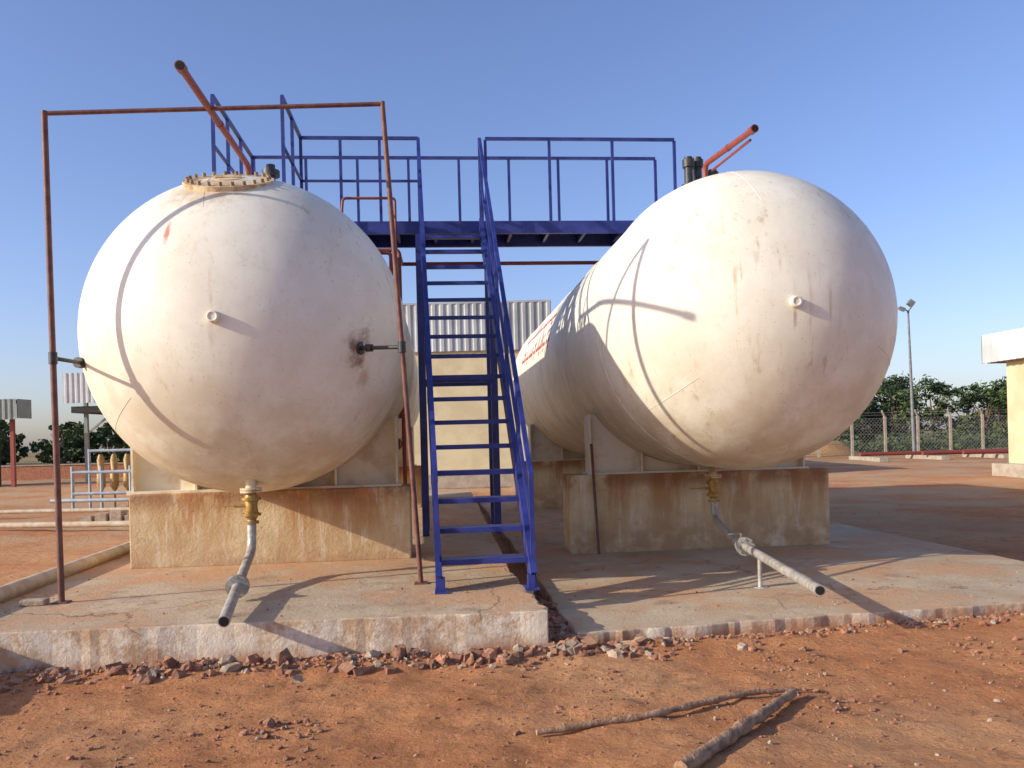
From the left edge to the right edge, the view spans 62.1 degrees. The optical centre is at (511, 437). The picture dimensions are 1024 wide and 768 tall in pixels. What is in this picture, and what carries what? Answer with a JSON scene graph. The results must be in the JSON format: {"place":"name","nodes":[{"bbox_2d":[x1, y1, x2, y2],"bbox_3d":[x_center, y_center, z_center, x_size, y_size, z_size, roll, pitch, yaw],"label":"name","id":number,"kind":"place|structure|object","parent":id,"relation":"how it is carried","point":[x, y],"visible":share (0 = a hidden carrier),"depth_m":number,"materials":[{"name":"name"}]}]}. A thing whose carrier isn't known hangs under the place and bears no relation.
{"place":"outdoors","nodes":[
{"label":"outdoors","id":0,"kind":"place"},
{"bbox_2d":[1,464,124,480],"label":"wall","id":1,"kind":"structure","parent":0,"point":[34,472],"depth_m":46.90,"materials":[{"name":"brick"}]},
{"bbox_2d":[1,462,123,466],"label":"coping","id":2,"kind":"object","parent":1,"relation":"on","point":[60,464],"visible":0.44,"depth_m":46.85,"materials":[{"name":"concrete"}]},
{"bbox_2d":[414,349,527,488],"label":"walls","id":3,"kind":"structure","parent":0,"point":[462,459],"depth_m":28.00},
{"bbox_2d":[429,474,514,488],"bbox_3d":[-5.307,1.514,27.973,13.350,0.450,0.045,-2,0,0],"label":"plinth band","id":4,"kind":"object","parent":3,"relation":"attached to","point":[473,481],"depth_m":27.95,"materials":[{"name":"concrete"}]},
{"bbox_2d":[403,301,550,351],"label":"cladding","id":5,"kind":"structure","parent":3,"relation":"on","point":[526,319],"depth_m":27.91,"materials":[{"name":"white metal"}]},
{"bbox_2d":[402,300,550,304],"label":"roof","id":6,"kind":"structure","parent":5,"relation":"on","point":[478,302],"depth_m":27.90,"materials":[{"name":"grey metal"}]},
{"bbox_2d":[0,428,1023,767],"bbox_3d":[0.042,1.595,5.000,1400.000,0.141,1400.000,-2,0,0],"label":"ground","id":7,"kind":"structure","parent":0,"point":[958,500],"depth_m":5.28,"materials":[{"name":"orange soil"}]},
{"bbox_2d":[0,399,31,486],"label":"open shed","id":8,"kind":"structure","parent":7,"relation":"on","point":[10,407],"depth_m":37.90,"materials":[{"name":"white metal"}]},
{"bbox_2d":[0,521,128,527],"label":"ground pipe","id":9,"kind":"object","parent":7,"relation":"on","point":[66,524],"depth_m":16.73,"materials":[{"name":"beige metal"}]},
{"bbox_2d":[0,507,128,513],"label":"ground pipe","id":10,"kind":"object","parent":7,"relation":"on","point":[69,510],"visible":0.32,"depth_m":20.20,"materials":[{"name":"metal"}]},
{"bbox_2d":[62,373,105,483],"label":"open shed","id":11,"kind":"structure","parent":7,"relation":"on","point":[75,388],"depth_m":39.45,"materials":[{"name":"white metal"}]},
{"bbox_2d":[50,448,130,507],"bbox_3d":[-10.429,1.073,21.995,2.706,1.600,1.090,-2,0,0],"label":"valve manifold","id":12,"kind":"object","parent":7,"relation":"on","point":[101,472],"visible":0.61,"depth_m":22.01,"materials":[{"name":"grey metal"}]},
{"bbox_2d":[80,510,128,520],"bbox_3d":[-8.493,1.703,18.350,1.530,0.280,0.300,-2,0,0],"label":"brick stack","id":13,"kind":"object","parent":7,"relation":"on","point":[117,515],"visible":0.38,"depth_m":18.20,"materials":[{"name":"beige brick"}]},
{"bbox_2d":[0,489,548,671],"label":"concrete slab","id":14,"kind":"structure","parent":7,"relation":"on","point":[380,616],"depth_m":6.62,"materials":[{"name":"beige concrete"}]},
{"bbox_2d":[19,598,49,606],"bbox_3d":[-4.015,1.381,7.150,0.208,0.050,0.136,-2,0,0],"label":"concrete block","id":15,"kind":"object","parent":14,"relation":"on","point":[33,602],"depth_m":7.10,"materials":[{"name":"beige concrete"}]},
{"bbox_2d":[0,542,129,601],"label":"ground pipe","id":16,"kind":"object","parent":14,"relation":"on","point":[22,585],"visible":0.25,"depth_m":8.33,"materials":[{"name":"beige metal"}]},
{"bbox_2d":[41,101,427,604],"bbox_3d":[-2.435,-0.817,7.547,3.236,4.362,0.785,-2,0,0],"label":"pipe frame","id":17,"kind":"object","parent":14,"relation":"on","point":[54,359],"visible":1,"depth_m":7.35,"materials":[{"name":"brown metal"}]},
{"bbox_2d":[77,164,419,494],"bbox_3d":[-3.130,-1.103,13.701,3.174,3.390,13.052,-1,0,-5],"label":"gas storage tank","id":18,"kind":"object","parent":14,"relation":"on","point":[227,323],"visible":0.98,"depth_m":7.61,"materials":[{"name":"white metal"}]},
{"bbox_2d":[174,60,251,174],"bbox_3d":[-2.677,-2.745,7.880,0.159,0.428,2.718,-1,0,-7],"label":"vent pipe","id":19,"kind":"object","parent":18,"relation":"attached to","point":[180,66],"visible":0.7,"depth_m":7.41,"materials":[{"name":"red metal"}]},
{"bbox_2d":[218,479,261,626],"bbox_3d":[-2.237,0.784,7.064,0.395,1.090,2.320,-1,0,-18],"label":"drain pipe","id":20,"kind":"object","parent":18,"relation":"attached to","point":[237,586],"visible":0.96,"depth_m":7.80,"materials":[{"name":"grey metal"}]},
{"bbox_2d":[129,483,412,568],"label":"concrete plinth","id":21,"kind":"structure","parent":14,"relation":"on","point":[193,529],"depth_m":9.26,"materials":[{"name":"beige concrete"}]},
{"bbox_2d":[310,465,421,506],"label":"concrete plinth","id":22,"kind":"structure","parent":14,"relation":"on","point":[417,468],"depth_m":16.50,"materials":[{"name":"beige concrete"}]},
{"bbox_2d":[210,94,676,594],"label":"steel walkway","id":23,"kind":"structure","parent":14,"relation":"on","point":[489,235],"depth_m":11.38,"materials":[{"name":"blue paint"}]},
{"bbox_2d":[341,197,597,483],"bbox_3d":[-0.547,-0.975,12.390,4.020,4.578,1.202,-2,0,-27],"label":"fire water pipe","id":24,"kind":"object","parent":14,"relation":"on","point":[385,251],"visible":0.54,"depth_m":11.38,"materials":[{"name":"red metal"}]},
{"bbox_2d":[0,373,1007,465],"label":"distant trees","id":25,"kind":"object","parent":7,"relation":"on","point":[72,446],"visible":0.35,"depth_m":79.50,"materials":[{"name":"green plant"}]},
{"bbox_2d":[0,590,1023,741],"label":"brick rubble","id":26,"kind":"object","parent":7,"relation":"on","point":[564,640],"visible":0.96,"depth_m":6.09,"materials":[{"name":"stone"}]},
{"bbox_2d":[0,497,1023,767],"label":"pebbles","id":27,"kind":"object","parent":7,"relation":"on","point":[286,757],"visible":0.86,"depth_m":5.03,"materials":[{"name":"stone"}]},
{"bbox_2d":[536,687,801,735],"bbox_3d":[0.959,1.541,4.851,1.770,0.058,0.112,-1,0,-23],"label":"wooden stick","id":28,"kind":"object","parent":7,"relation":"on","point":[658,712],"visible":0.96,"depth_m":4.74,"materials":[{"name":"brown wood"}]},
{"bbox_2d":[674,689,796,767],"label":"wooden log","id":29,"kind":"object","parent":7,"relation":"on","point":[700,756],"visible":1,"depth_m":4.32,"materials":[{"name":"brown wood"}]},
{"bbox_2d":[478,502,1023,645],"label":"concrete slab","id":30,"kind":"structure","parent":7,"relation":"on","point":[883,561],"depth_m":8.30,"materials":[{"name":"beige concrete"}]},
{"bbox_2d":[590,444,599,553],"bbox_3d":[1.057,0.773,10.806,0.099,1.402,0.035,-2,0,13],"label":"rusty metal rod","id":31,"kind":"object","parent":30,"relation":"on","point":[595,499],"visible":1,"depth_m":10.79,"materials":[{"name":"brown metal"}]},
{"bbox_2d":[515,460,676,508],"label":"concrete plinth","id":32,"kind":"structure","parent":30,"relation":"on","point":[548,485],"depth_m":17.74,"materials":[{"name":"beige concrete"}]},
{"bbox_2d":[562,467,829,553],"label":"concrete plinth","id":33,"kind":"structure","parent":30,"relation":"on","point":[639,512],"depth_m":10.97,"materials":[{"name":"beige concrete"}]},
{"bbox_2d":[513,156,897,474],"bbox_3d":[2.085,-1.435,14.367,3.254,3.780,12.902,-1,0,-5],"label":"gas storage tank","id":34,"kind":"object","parent":30,"relation":"on","point":[731,321],"visible":0.97,"depth_m":8.43,"materials":[{"name":"white metal"}]},
{"bbox_2d":[702,124,758,177],"bbox_3d":[2.278,-2.939,9.026,0.159,0.357,1.322,-1,0,-9],"label":"vent pipe","id":35,"kind":"object","parent":34,"relation":"attached to","point":[753,129],"visible":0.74,"depth_m":8.96,"materials":[{"name":"metal"}]},
{"bbox_2d":[689,467,825,595],"bbox_3d":[2.382,0.830,8.463,0.400,1.225,4.174,-2,0,0],"label":"drain pipe","id":36,"kind":"object","parent":34,"relation":"attached to","point":[744,546],"visible":0.96,"depth_m":8.55,"materials":[{"name":"grey metal"}]},
{"bbox_2d":[806,441,861,455],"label":"dirt mound","id":37,"kind":"object","parent":7,"relation":"on","point":[833,448],"visible":0.48,"depth_m":53.13,"materials":[{"name":"brown soil"}]},
{"bbox_2d":[897,299,915,450],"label":"street lamp","id":38,"kind":"object","parent":7,"relation":"on","point":[910,303],"visible":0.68,"depth_m":47.94,"materials":[{"name":"metal"}]},
{"bbox_2d":[808,408,1007,456],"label":"chain link fence","id":39,"kind":"object","parent":7,"relation":"on","point":[918,435],"visible":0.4,"depth_m":51.52,"materials":[{"name":"metal"}]},
{"bbox_2d":[832,416,1007,451],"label":"dry shrubs","id":40,"kind":"object","parent":7,"relation":"on","point":[928,446],"visible":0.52,"depth_m":56.98,"materials":[{"name":"green plant"}]},
{"bbox_2d":[849,448,1008,461],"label":"red pipeline","id":41,"kind":"object","parent":7,"relation":"on","point":[984,453],"visible":0.86,"depth_m":42.60,"materials":[{"name":"metal"}]},
{"bbox_2d":[992,463,1023,477],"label":"step","id":42,"kind":"object","parent":7,"relation":"on","point":[1009,469],"visible":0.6,"depth_m":26.23,"materials":[{"name":"concrete"}]},
{"bbox_2d":[0,0,1023,452],"label":"sky","id":43,"kind":"structure","parent":0,"point":[908,113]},
{"bbox_2d":[1006,358,1023,463],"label":"walls","id":44,"kind":"structure","parent":0,"point":[1015,387],"depth_m":26.38,"materials":[{"name":"beige paint"}]},
{"bbox_2d":[981,327,1023,363],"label":"fascia","id":45,"kind":"structure","parent":44,"relation":"on","point":[1002,346],"depth_m":26.31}
]}

